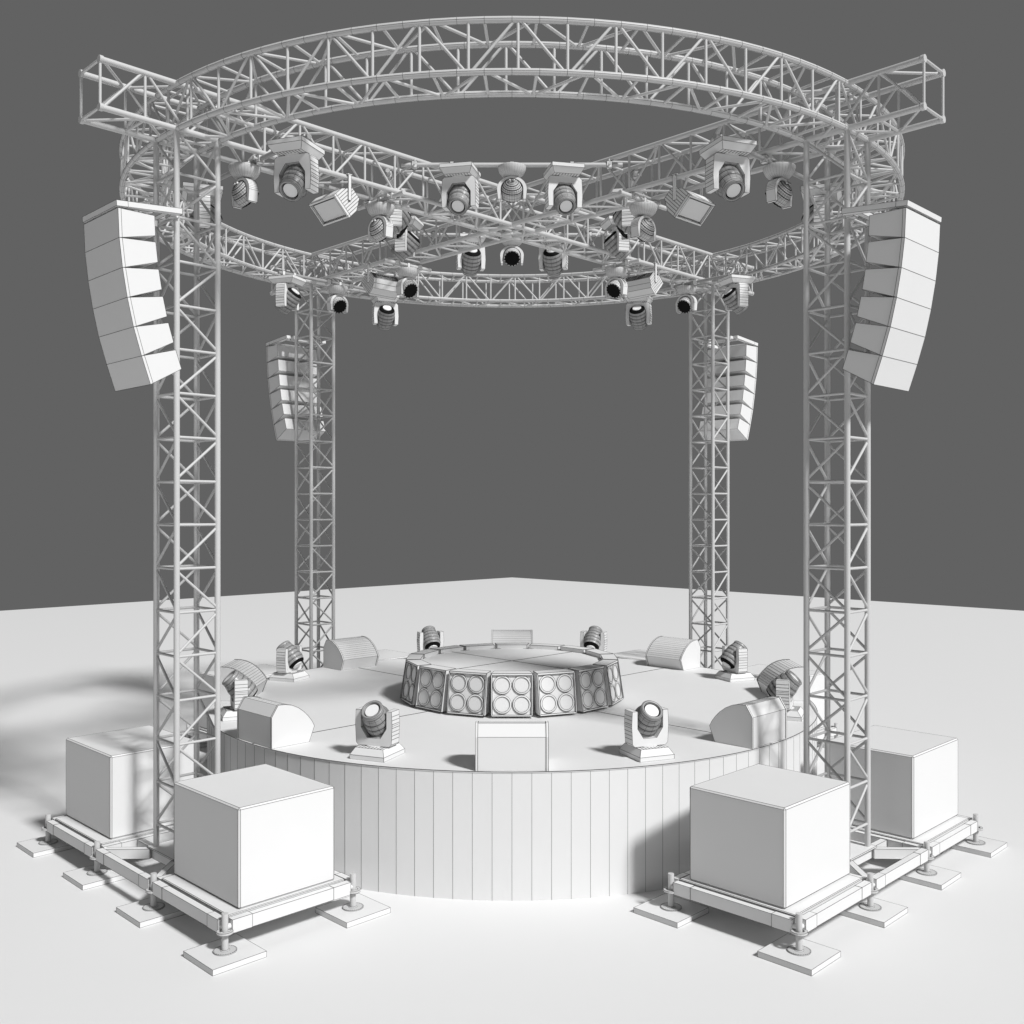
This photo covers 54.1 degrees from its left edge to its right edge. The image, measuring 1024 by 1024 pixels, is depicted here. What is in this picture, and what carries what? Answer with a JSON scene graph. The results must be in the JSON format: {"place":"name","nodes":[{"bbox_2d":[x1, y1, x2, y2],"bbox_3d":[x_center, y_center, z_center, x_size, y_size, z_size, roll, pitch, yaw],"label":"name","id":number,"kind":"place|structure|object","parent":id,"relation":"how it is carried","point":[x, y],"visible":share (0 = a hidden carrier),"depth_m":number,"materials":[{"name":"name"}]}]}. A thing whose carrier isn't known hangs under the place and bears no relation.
{"place":"outdoors","nodes":[
{"label":"outdoors","id":0,"kind":"place"},
{"bbox_2d":[0,577,1023,1023],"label":"ground","id":1,"kind":"structure","parent":0,"point":[70,953],"depth_m":8.51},
{"bbox_2d":[186,723,206,760],"bbox_3d":[-3.000,3.203,15.249,1.629,0.331,3.969,0,0,45],"label":"outrigger base","id":2,"kind":"object","parent":1,"relation":"on","point":[203,744],"visible":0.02,"depth_m":14.31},
{"bbox_2d":[200,664,276,728],"bbox_3d":[-3.795,2.688,14.428,1.082,0.788,0.896,0,0,-45],"label":"ballast box","id":3,"kind":"object","parent":2,"relation":"on","point":[268,671],"visible":0.11,"depth_m":14.24,"materials":[{"name":"white"}]},
{"bbox_2d":[295,284,334,669],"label":"truss tower","id":4,"kind":"structure","parent":2,"relation":"on","point":[311,442],"depth_m":15.22,"materials":[{"name":"white metal"}]},
{"bbox_2d":[266,335,325,440],"bbox_3d":[-3.360,-1.890,15.609,0.613,1.584,0.711,0,0,45],"label":"line array","id":5,"kind":"object","parent":4,"relation":"attached to","point":[280,358],"visible":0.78,"depth_m":15.44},
{"bbox_2d":[377,649,410,659],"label":"ballast box","id":6,"kind":"object","parent":2,"relation":"on","point":[385,654],"visible":0.12,"depth_m":16.14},
{"bbox_2d":[17,813,390,975],"bbox_3d":[-3.000,3.203,9.249,1.629,0.331,3.969,0,0,-45],"label":"outrigger base","id":7,"kind":"object","parent":1,"relation":"on","point":[170,892],"visible":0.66,"depth_m":8.35,"materials":[{"name":"white metal"}]},
{"bbox_2d":[66,725,193,838],"bbox_3d":[-3.835,2.688,10.110,0.896,0.788,1.082,0,0,-45],"label":"ballast box","id":8,"kind":"object","parent":7,"relation":"on","point":[109,784],"visible":0.73,"depth_m":9.69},
{"bbox_2d":[153,130,220,846],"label":"truss tower","id":9,"kind":"structure","parent":7,"relation":"on","point":[196,481],"depth_m":9.22,"materials":[{"name":"white metal"}]},
{"bbox_2d":[82,199,182,391],"bbox_3d":[-3.360,-1.890,8.889,0.613,1.584,0.711,0,0,-45],"label":"line array","id":10,"kind":"object","parent":9,"relation":"attached to","point":[120,253],"visible":1,"depth_m":8.66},
{"bbox_2d":[78,54,753,296],"bbox_3d":[0.000,-3.631,12.249,10.284,0.470,0.464,0,0,-45],"label":"roof truss","id":11,"kind":"object","parent":9,"relation":"on","point":[153,123],"visible":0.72,"depth_m":10.70,"materials":[{"name":"white metal"}]},
{"bbox_2d":[203,133,311,184],"bbox_3d":[-2.561,-3.369,9.688,0.106,0.119,2.070,0,0,-45],"label":"hanging pipe","id":12,"kind":"object","parent":11,"relation":"hanging from","point":[259,159],"visible":0.34,"depth_m":9.53,"materials":[{"name":"white metal"}]},
{"bbox_2d":[182,182,222,238],"bbox_3d":[-3.180,-3.058,10.298,0.396,0.518,0.388,0,0,-20],"label":"moving head spotlight","id":13,"kind":"object","parent":12,"relation":"hanging from","point":[208,200],"visible":0.45,"depth_m":10.16,"materials":[{"name":"grey plastic"}]},
{"bbox_2d":[228,162,260,208],"bbox_3d":[-2.579,-3.134,9.669,0.308,0.388,0.326,0,0,-45],"label":"moving head wash light","id":14,"kind":"object","parent":12,"relation":"hanging from","point":[245,192],"visible":1,"depth_m":9.57,"materials":[{"name":"grey plastic"}]},
{"bbox_2d":[267,135,324,201],"bbox_3d":[-1.951,-3.058,9.069,0.388,0.518,0.396,0,0,20],"label":"moving head spotlight","id":15,"kind":"object","parent":12,"relation":"hanging from","point":[296,172],"visible":1,"depth_m":8.97,"materials":[{"name":"grey plastic"}]},
{"bbox_2d":[309,173,359,226],"bbox_3d":[-1.849,-3.270,10.400,0.317,0.517,0.486,0,0,-45],"label":"flood light","id":16,"kind":"object","parent":11,"relation":"attached to","point":[338,205],"visible":0.98,"depth_m":10.31,"materials":[{"name":"white metal"}]},
{"bbox_2d":[357,190,405,210],"bbox_3d":[-1.437,-3.369,10.812,0.106,0.119,0.810,0,0,-45],"label":"hanging pipe","id":17,"kind":"object","parent":11,"relation":"hanging from","point":[391,196],"visible":0.77,"depth_m":10.72,"materials":[{"name":"white metal"}]},
{"bbox_2d":[366,202,394,242],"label":"moving head wash light","id":18,"kind":"object","parent":17,"relation":"hanging from","point":[380,227],"visible":1,"depth_m":10.73,"materials":[{"name":"grey plastic"}]},
{"bbox_2d":[382,168,393,186],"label":"hanging pipe","id":19,"kind":"object","parent":11,"relation":"hanging from","point":[388,174],"visible":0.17,"depth_m":11.16,"materials":[{"name":"white metal"}]},
{"bbox_2d":[377,187,412,234],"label":"moving head spotlight","id":20,"kind":"object","parent":19,"relation":"hanging from","point":[401,219],"visible":0.47,"depth_m":11.55,"materials":[{"name":"grey plastic"}]},
{"bbox_2d":[393,206,409,239],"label":"moving head wash light","id":21,"kind":"object","parent":19,"relation":"hanging from","point":[399,236],"visible":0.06,"depth_m":12.27,"materials":[{"name":"grey plastic"}]},
{"bbox_2d":[391,215,423,260],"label":"moving head spotlight","id":22,"kind":"object","parent":19,"relation":"hanging from","point":[406,246],"visible":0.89,"depth_m":12.71,"materials":[{"name":"grey plastic"}]},
{"bbox_2d":[401,159,622,168],"bbox_3d":[0.000,-3.772,10.856,2.400,0.119,0.106,0,0,0],"label":"hanging pipe","id":23,"kind":"object","parent":11,"relation":"hanging from","point":[415,164],"visible":0.51,"depth_m":10.86,"materials":[{"name":"white metal"}]},
{"bbox_2d":[439,161,480,215],"bbox_3d":[-0.561,-3.469,10.880,0.388,0.518,0.396,0,0,12],"label":"moving head spotlight","id":24,"kind":"object","parent":23,"relation":"hanging from","point":[460,191],"visible":1,"depth_m":10.78,"materials":[{"name":"grey plastic"}]},
{"bbox_2d":[497,162,526,202],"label":"moving head wash light","id":25,"kind":"object","parent":23,"relation":"hanging from","point":[511,186],"visible":1,"depth_m":10.78,"materials":[{"name":"grey plastic"}]},
{"bbox_2d":[543,161,584,215],"bbox_3d":[0.561,-3.469,10.880,0.388,0.518,0.396,0,0,-12],"label":"moving head spotlight","id":26,"kind":"object","parent":23,"relation":"hanging from","point":[563,191],"visible":1,"depth_m":10.78,"materials":[{"name":"white plastic"}]},
{"bbox_2d":[424,231,599,237],"bbox_3d":[0.000,-3.772,13.642,2.400,0.119,0.106,0,0,0],"label":"hanging pipe","id":27,"kind":"object","parent":11,"relation":"hanging from","point":[531,235],"visible":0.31,"depth_m":13.60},
{"bbox_2d":[455,233,485,276],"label":"moving head spotlight","id":28,"kind":"object","parent":27,"relation":"hanging from","point":[470,263],"visible":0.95,"depth_m":13.52,"materials":[{"name":"grey plastic"}]},
{"bbox_2d":[500,237,523,265],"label":"moving head wash light","id":29,"kind":"object","parent":27,"relation":"hanging from","point":[511,253],"visible":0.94,"depth_m":13.60,"materials":[{"name":"grey plastic"}]},
{"bbox_2d":[538,233,568,276],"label":"moving head spotlight","id":30,"kind":"object","parent":27,"relation":"hanging from","point":[553,263],"visible":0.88,"depth_m":13.52,"materials":[{"name":"white plastic"}]},
{"bbox_2d":[592,258,640,271],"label":"hanging pipe","id":31,"kind":"object","parent":11,"relation":"hanging from","point":[627,262],"visible":0.87,"depth_m":13.62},
{"bbox_2d":[605,267,627,298],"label":"moving head wash light","id":32,"kind":"object","parent":31,"relation":"hanging from","point":[616,285],"visible":1,"depth_m":13.58,"materials":[{"name":"white plastic"}]},
{"bbox_2d":[625,262,662,299],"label":"flood light","id":33,"kind":"object","parent":11,"relation":"attached to","point":[645,285],"visible":0.89,"depth_m":13.98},
{"bbox_2d":[659,270,745,290],"bbox_3d":[2.561,-3.369,14.810,0.106,0.119,2.070,0,0,-45],"label":"hanging pipe","id":34,"kind":"object","parent":11,"relation":"hanging from","point":[694,282],"visible":0.68,"depth_m":14.62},
{"bbox_2d":[624,295,652,330],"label":"moving head spotlight","id":35,"kind":"object","parent":34,"relation":"hanging from","point":[638,314],"visible":0.99,"depth_m":15.32,"materials":[{"name":"white plastic"}]},
{"bbox_2d":[675,285,696,313],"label":"moving head wash light","id":36,"kind":"object","parent":34,"relation":"hanging from","point":[686,301],"visible":1,"depth_m":14.74,"materials":[{"name":"white plastic"}]},
{"bbox_2d":[718,274,755,314],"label":"moving head spotlight","id":37,"kind":"object","parent":34,"relation":"hanging from","point":[736,297],"visible":1,"depth_m":14.07,"materials":[{"name":"white plastic"}]},
{"bbox_2d":[119,16,904,307],"bbox_3d":[0.000,-3.631,12.249,8.945,0.461,8.948,0,0,0],"label":"ring truss","id":38,"kind":"object","parent":9,"relation":"on","point":[897,143],"visible":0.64,"depth_m":8.62,"materials":[{"name":"white metal"}]},
{"bbox_2d":[174,764,333,908],"bbox_3d":[-2.179,2.688,8.454,0.896,0.788,1.082,0,0,-45],"label":"ballast box","id":39,"kind":"object","parent":7,"relation":"on","point":[248,836],"visible":1,"depth_m":8.12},
{"bbox_2d":[207,658,817,900],"bbox_3d":[0.000,2.807,12.249,7.148,1.122,7.151,0,0,0],"label":"round stage","id":40,"kind":"object","parent":1,"relation":"on","point":[431,812],"visible":0.47,"depth_m":8.93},
{"bbox_2d":[221,670,257,720],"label":"moving head spotlight","id":41,"kind":"object","parent":40,"relation":"on","point":[238,685],"visible":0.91,"depth_m":10.88,"materials":[{"name":"grey plastic"}]},
{"bbox_2d":[214,659,267,700],"bbox_3d":[-3.306,2.048,12.249,0.483,0.408,0.640,0,0,0],"label":"stage monitor","id":42,"kind":"object","parent":40,"relation":"on","point":[255,674],"visible":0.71,"depth_m":12.18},
{"bbox_2d":[237,696,314,748],"bbox_3d":[-2.338,2.048,9.911,0.640,0.408,0.483,0,0,45],"label":"stage monitor","id":43,"kind":"object","parent":40,"relation":"on","point":[270,724],"visible":1,"depth_m":9.70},
{"bbox_2d":[269,641,308,681],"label":"moving head spotlight","id":44,"kind":"object","parent":40,"relation":"on","point":[289,658],"visible":1,"depth_m":13.36,"materials":[{"name":"grey plastic"}]},
{"bbox_2d":[323,636,378,669],"bbox_3d":[-2.338,2.048,14.587,0.483,0.408,0.640,0,0,45],"label":"stage monitor","id":45,"kind":"object","parent":40,"relation":"on","point":[350,653],"visible":1,"depth_m":14.45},
{"bbox_2d":[349,700,404,762],"bbox_3d":[-1.241,1.993,9.253,0.388,0.518,0.396,0,0,22],"label":"moving head spotlight","id":46,"kind":"object","parent":40,"relation":"on","point":[377,725],"visible":1,"depth_m":9.15,"materials":[{"name":"grey plastic"}]},
{"bbox_2d":[400,654,423,697],"bbox_3d":[-1.220,1.998,12.249,0.247,0.461,0.463,0,0,0],"label":"speaker box","id":47,"kind":"object","parent":40,"relation":"on","point":[415,656],"visible":0.16,"depth_m":12.19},
{"bbox_2d":[401,659,430,705],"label":"light","id":48,"kind":"object","parent":40,"relation":"on","point":[409,685],"visible":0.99,"depth_m":11.75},
{"bbox_2d":[411,649,438,657],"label":"speaker box","id":49,"kind":"object","parent":40,"relation":"on","point":[428,652],"visible":0.08,"depth_m":12.70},
{"bbox_2d":[417,626,443,651],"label":"moving head spotlight","id":50,"kind":"object","parent":40,"relation":"on","point":[428,637],"visible":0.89,"depth_m":15.13,"materials":[{"name":"grey plastic"}]},
{"bbox_2d":[415,665,455,711],"bbox_3d":[-0.862,1.998,11.387,0.247,0.461,0.463,0,0,-45],"label":"light","id":51,"kind":"object","parent":40,"relation":"on","point":[432,690],"visible":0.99,"depth_m":11.32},
{"bbox_2d":[430,645,463,653],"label":"speaker box","id":52,"kind":"object","parent":40,"relation":"on","point":[453,648],"visible":0.13,"depth_m":13.05,"materials":[{"name":"white"}]},
{"bbox_2d":[447,669,490,715],"bbox_3d":[-0.467,1.998,11.122,0.463,0.461,0.247,0,0,23],"label":"light","id":53,"kind":"object","parent":40,"relation":"on","point":[468,691],"visible":1,"depth_m":11.06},
{"bbox_2d":[459,643,493,649],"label":"speaker box","id":54,"kind":"object","parent":40,"relation":"on","point":[478,646],"visible":0.2,"depth_m":13.28,"materials":[{"name":"white"}]},
{"bbox_2d":[475,721,548,770],"bbox_3d":[0.000,2.048,8.943,0.640,0.408,0.483,0,0,0],"label":"stage monitor","id":55,"kind":"object","parent":40,"relation":"on","point":[511,746],"visible":1,"depth_m":8.71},
{"bbox_2d":[423,648,600,713],"bbox_3d":[0.000,2.033,12.249,2.238,0.434,2.238,0,0,0],"label":"round riser","id":56,"kind":"object","parent":40,"relation":"on","point":[500,659],"visible":0.41,"depth_m":12.35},
{"bbox_2d":[491,630,532,648],"bbox_3d":[0.000,2.048,15.555,0.640,0.408,0.483,0,0,0],"label":"stage monitor","id":57,"kind":"object","parent":40,"relation":"on","point":[511,636],"visible":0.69,"depth_m":15.47,"materials":[{"name":"white"}]},
{"bbox_2d":[491,671,532,716],"bbox_3d":[0.000,1.998,11.029,0.463,0.461,0.247,0,0,0],"label":"speaker box","id":58,"kind":"object","parent":40,"relation":"on","point":[511,693],"visible":1,"depth_m":10.96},
{"bbox_2d":[495,643,528,648],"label":"speaker box","id":59,"kind":"object","parent":40,"relation":"on","point":[511,645],"visible":0.16,"depth_m":13.35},
{"bbox_2d":[530,643,564,649],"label":"speaker box","id":60,"kind":"object","parent":40,"relation":"on","point":[545,646],"visible":0.14,"depth_m":13.28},
{"bbox_2d":[533,669,576,715],"bbox_3d":[0.467,1.998,11.122,0.463,0.461,0.247,0,0,-23],"label":"light","id":61,"kind":"object","parent":40,"relation":"on","point":[554,691],"visible":1,"depth_m":11.06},
{"bbox_2d":[560,645,593,653],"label":"speaker box","id":62,"kind":"object","parent":40,"relation":"on","point":[570,648],"visible":0.14,"depth_m":13.05,"materials":[{"name":"white"}]},
{"bbox_2d":[568,665,608,711],"bbox_3d":[0.862,1.998,11.387,0.247,0.461,0.463,0,0,45],"label":"light","id":63,"kind":"object","parent":40,"relation":"on","point":[591,690],"visible":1,"depth_m":11.32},
{"bbox_2d":[580,626,606,651],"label":"moving head spotlight","id":64,"kind":"object","parent":40,"relation":"on","point":[594,637],"visible":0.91,"depth_m":15.13,"materials":[{"name":"white plastic"}]},
{"bbox_2d":[585,649,612,657],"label":"speaker box","id":65,"kind":"object","parent":40,"relation":"on","point":[595,652],"visible":0.05,"depth_m":12.70,"materials":[{"name":"white"}]},
{"bbox_2d":[593,659,622,705],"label":"light","id":66,"kind":"object","parent":40,"relation":"on","point":[614,685],"visible":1,"depth_m":11.75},
{"bbox_2d":[600,654,623,697],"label":"speaker box","id":67,"kind":"object","parent":40,"relation":"on","point":[608,656],"visible":0.15,"depth_m":12.19,"materials":[{"name":"white"}]},
{"bbox_2d":[619,700,674,762],"bbox_3d":[1.241,1.993,9.253,0.388,0.518,0.396,0,0,-22],"label":"moving head spotlight","id":68,"kind":"object","parent":40,"relation":"on","point":[646,725],"visible":1,"depth_m":9.15,"materials":[{"name":"white plastic"}]},
{"bbox_2d":[645,636,700,669],"bbox_3d":[2.338,2.048,14.587,0.640,0.408,0.483,0,0,45],"label":"stage monitor","id":69,"kind":"object","parent":40,"relation":"on","point":[673,653],"visible":1,"depth_m":14.45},
{"bbox_2d":[715,641,754,681],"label":"moving head spotlight","id":70,"kind":"object","parent":40,"relation":"on","point":[734,658],"visible":1,"depth_m":13.36,"materials":[{"name":"white plastic"}]},
{"bbox_2d":[709,696,786,748],"bbox_3d":[2.338,2.048,9.911,0.483,0.408,0.640,0,0,45],"label":"stage monitor","id":71,"kind":"object","parent":40,"relation":"on","point":[753,724],"visible":1,"depth_m":9.70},
{"bbox_2d":[756,659,809,700],"bbox_3d":[3.306,2.048,12.249,0.483,0.408,0.640,0,0,0],"label":"stage monitor","id":72,"kind":"object","parent":40,"relation":"on","point":[768,674],"visible":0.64,"depth_m":12.18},
{"bbox_2d":[766,670,802,720],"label":"moving head spotlight","id":73,"kind":"object","parent":40,"relation":"on","point":[785,685],"visible":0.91,"depth_m":10.88,"materials":[{"name":"white plastic"}]},
{"bbox_2d":[633,813,1006,975],"bbox_3d":[3.000,3.203,9.249,1.629,0.331,3.969,0,0,45],"label":"outrigger base","id":74,"kind":"object","parent":1,"relation":"on","point":[853,892],"visible":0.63,"depth_m":8.35,"materials":[{"name":"white metal"}]},
{"bbox_2d":[690,764,849,908],"bbox_3d":[2.179,2.688,8.454,1.082,0.788,0.896,0,0,-45],"label":"ballast box","id":75,"kind":"object","parent":74,"relation":"on","point":[775,836],"visible":1,"depth_m":8.12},
{"bbox_2d":[803,129,870,846],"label":"truss tower","id":76,"kind":"structure","parent":74,"relation":"on","point":[846,439],"depth_m":9.22,"materials":[{"name":"white metal"}]},
{"bbox_2d":[270,54,945,296],"bbox_3d":[0.000,-3.635,12.249,10.284,0.470,0.464,0,0,45],"label":"roof truss","id":77,"kind":"object","parent":76,"relation":"on","point":[918,107],"visible":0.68,"depth_m":10.70,"materials":[{"name":"white metal"}]},
{"bbox_2d":[278,270,364,290],"bbox_3d":[-2.561,-3.369,14.810,0.106,0.119,2.070,0,0,45],"label":"hanging pipe","id":78,"kind":"object","parent":77,"relation":"hanging from","point":[329,282],"visible":0.66,"depth_m":14.62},
{"bbox_2d":[268,274,305,314],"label":"moving head spotlight","id":79,"kind":"object","parent":78,"relation":"hanging from","point":[287,297],"visible":1,"depth_m":14.07,"materials":[{"name":"grey plastic"}]},
{"bbox_2d":[327,285,348,313],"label":"moving head wash light","id":80,"kind":"object","parent":78,"relation":"hanging from","point":[337,301],"visible":1,"depth_m":14.74,"materials":[{"name":"grey plastic"}]},
{"bbox_2d":[371,295,399,330],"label":"moving head spotlight","id":81,"kind":"object","parent":78,"relation":"hanging from","point":[385,314],"visible":1,"depth_m":15.32,"materials":[{"name":"grey plastic"}]},
{"bbox_2d":[361,262,398,299],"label":"flood light","id":82,"kind":"object","parent":77,"relation":"attached to","point":[378,285],"visible":0.94,"depth_m":13.98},
{"bbox_2d":[383,258,431,271],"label":"hanging pipe","id":83,"kind":"object","parent":77,"relation":"hanging from","point":[395,262],"visible":0.83,"depth_m":13.62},
{"bbox_2d":[396,267,418,298],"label":"moving head wash light","id":84,"kind":"object","parent":83,"relation":"hanging from","point":[407,285],"visible":1,"depth_m":13.58,"materials":[{"name":"grey plastic"}]},
{"bbox_2d":[630,168,641,186],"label":"hanging pipe","id":85,"kind":"object","parent":77,"relation":"hanging from","point":[635,174],"visible":0.17,"depth_m":11.16,"materials":[{"name":"white metal"}]},
{"bbox_2d":[600,215,632,260],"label":"moving head spotlight","id":86,"kind":"object","parent":85,"relation":"hanging from","point":[617,246],"visible":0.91,"depth_m":12.71,"materials":[{"name":"white plastic"}]},
{"bbox_2d":[615,205,630,239],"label":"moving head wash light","id":87,"kind":"object","parent":85,"relation":"hanging from","point":[624,236],"visible":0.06,"depth_m":12.27,"materials":[{"name":"black plastic"}]},
{"bbox_2d":[612,187,646,234],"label":"moving head spotlight","id":88,"kind":"object","parent":85,"relation":"hanging from","point":[623,219],"visible":0.42,"depth_m":11.57,"materials":[{"name":"white plastic"}]},
{"bbox_2d":[618,190,666,210],"bbox_3d":[1.437,-3.369,10.812,0.106,0.119,0.810,0,0,45],"label":"hanging pipe","id":89,"kind":"object","parent":77,"relation":"hanging from","point":[631,196],"visible":0.71,"depth_m":10.72,"materials":[{"name":"white metal"}]},
{"bbox_2d":[629,202,657,242],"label":"moving head wash light","id":90,"kind":"object","parent":89,"relation":"hanging from","point":[643,227],"visible":1,"depth_m":10.73,"materials":[{"name":"white plastic"}]},
{"bbox_2d":[664,173,714,226],"bbox_3d":[1.849,-3.270,10.400,0.317,0.517,0.486,0,0,45],"label":"flood light","id":91,"kind":"object","parent":77,"relation":"attached to","point":[685,205],"visible":0.97,"depth_m":10.31,"materials":[{"name":"white metal"}]},
{"bbox_2d":[712,133,823,184],"bbox_3d":[2.561,-3.369,9.688,0.106,0.119,2.070,0,0,45],"label":"hanging pipe","id":92,"kind":"object","parent":77,"relation":"hanging from","point":[764,159],"visible":0.32,"depth_m":9.53,"materials":[{"name":"white metal"}]},
{"bbox_2d":[699,135,756,201],"bbox_3d":[1.951,-3.058,9.069,0.388,0.518,0.396,0,0,-20],"label":"moving head spotlight","id":93,"kind":"object","parent":92,"relation":"hanging from","point":[727,172],"visible":1,"depth_m":8.97,"materials":[{"name":"white plastic"}]},
{"bbox_2d":[763,162,795,208],"bbox_3d":[2.579,-3.134,9.669,0.308,0.388,0.326,0,0,45],"label":"moving head wash light","id":94,"kind":"object","parent":92,"relation":"hanging from","point":[778,192],"visible":1,"depth_m":9.57,"materials":[{"name":"white plastic"}]},
{"bbox_2d":[801,182,841,238],"bbox_3d":[3.180,-3.058,10.298,0.396,0.518,0.388,0,0,20],"label":"moving head spotlight","id":95,"kind":"object","parent":92,"relation":"hanging from","point":[818,196],"visible":0.44,"depth_m":10.16,"materials":[{"name":"white plastic"}]},
{"bbox_2d":[841,199,941,391],"bbox_3d":[3.360,-1.890,8.889,0.613,1.584,0.711,0,0,45],"label":"line array","id":96,"kind":"object","parent":76,"relation":"attached to","point":[903,253],"visible":1,"depth_m":8.66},
{"bbox_2d":[830,725,957,838],"bbox_3d":[3.835,2.688,10.110,1.082,0.788,0.896,0,0,-45],"label":"ballast box","id":97,"kind":"object","parent":74,"relation":"on","point":[914,784],"visible":0.69,"depth_m":9.69,"materials":[{"name":"white"}]},
{"bbox_2d":[817,723,837,760],"bbox_3d":[3.000,3.203,15.249,1.629,0.331,3.969,0,0,-45],"label":"outrigger base","id":98,"kind":"object","parent":1,"relation":"on","point":[834,727],"visible":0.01,"depth_m":14.32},
{"bbox_2d":[613,649,646,659],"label":"ballast box","id":99,"kind":"object","parent":98,"relation":"on","point":[638,654],"visible":0.11,"depth_m":16.14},
{"bbox_2d":[689,284,728,668],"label":"truss tower","id":100,"kind":"structure","parent":98,"relation":"on","point":[712,467],"depth_m":15.22,"materials":[{"name":"white metal"}]},
{"bbox_2d":[698,335,757,440],"bbox_3d":[3.360,-1.890,15.609,0.613,1.584,0.711,0,0,-45],"label":"line array","id":101,"kind":"object","parent":100,"relation":"attached to","point":[743,358],"visible":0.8,"depth_m":15.44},
{"bbox_2d":[747,664,823,728],"bbox_3d":[3.795,2.688,14.428,0.896,0.788,1.082,0,0,-45],"label":"ballast box","id":102,"kind":"object","parent":98,"relation":"on","point":[755,671],"visible":0.09,"depth_m":14.26,"materials":[{"name":"white"}]},
{"bbox_2d":[0,0,1023,610],"label":"sky","id":103,"kind":"structure","parent":0,"point":[472,443],"materials":[{"name":"grey"}]}
]}

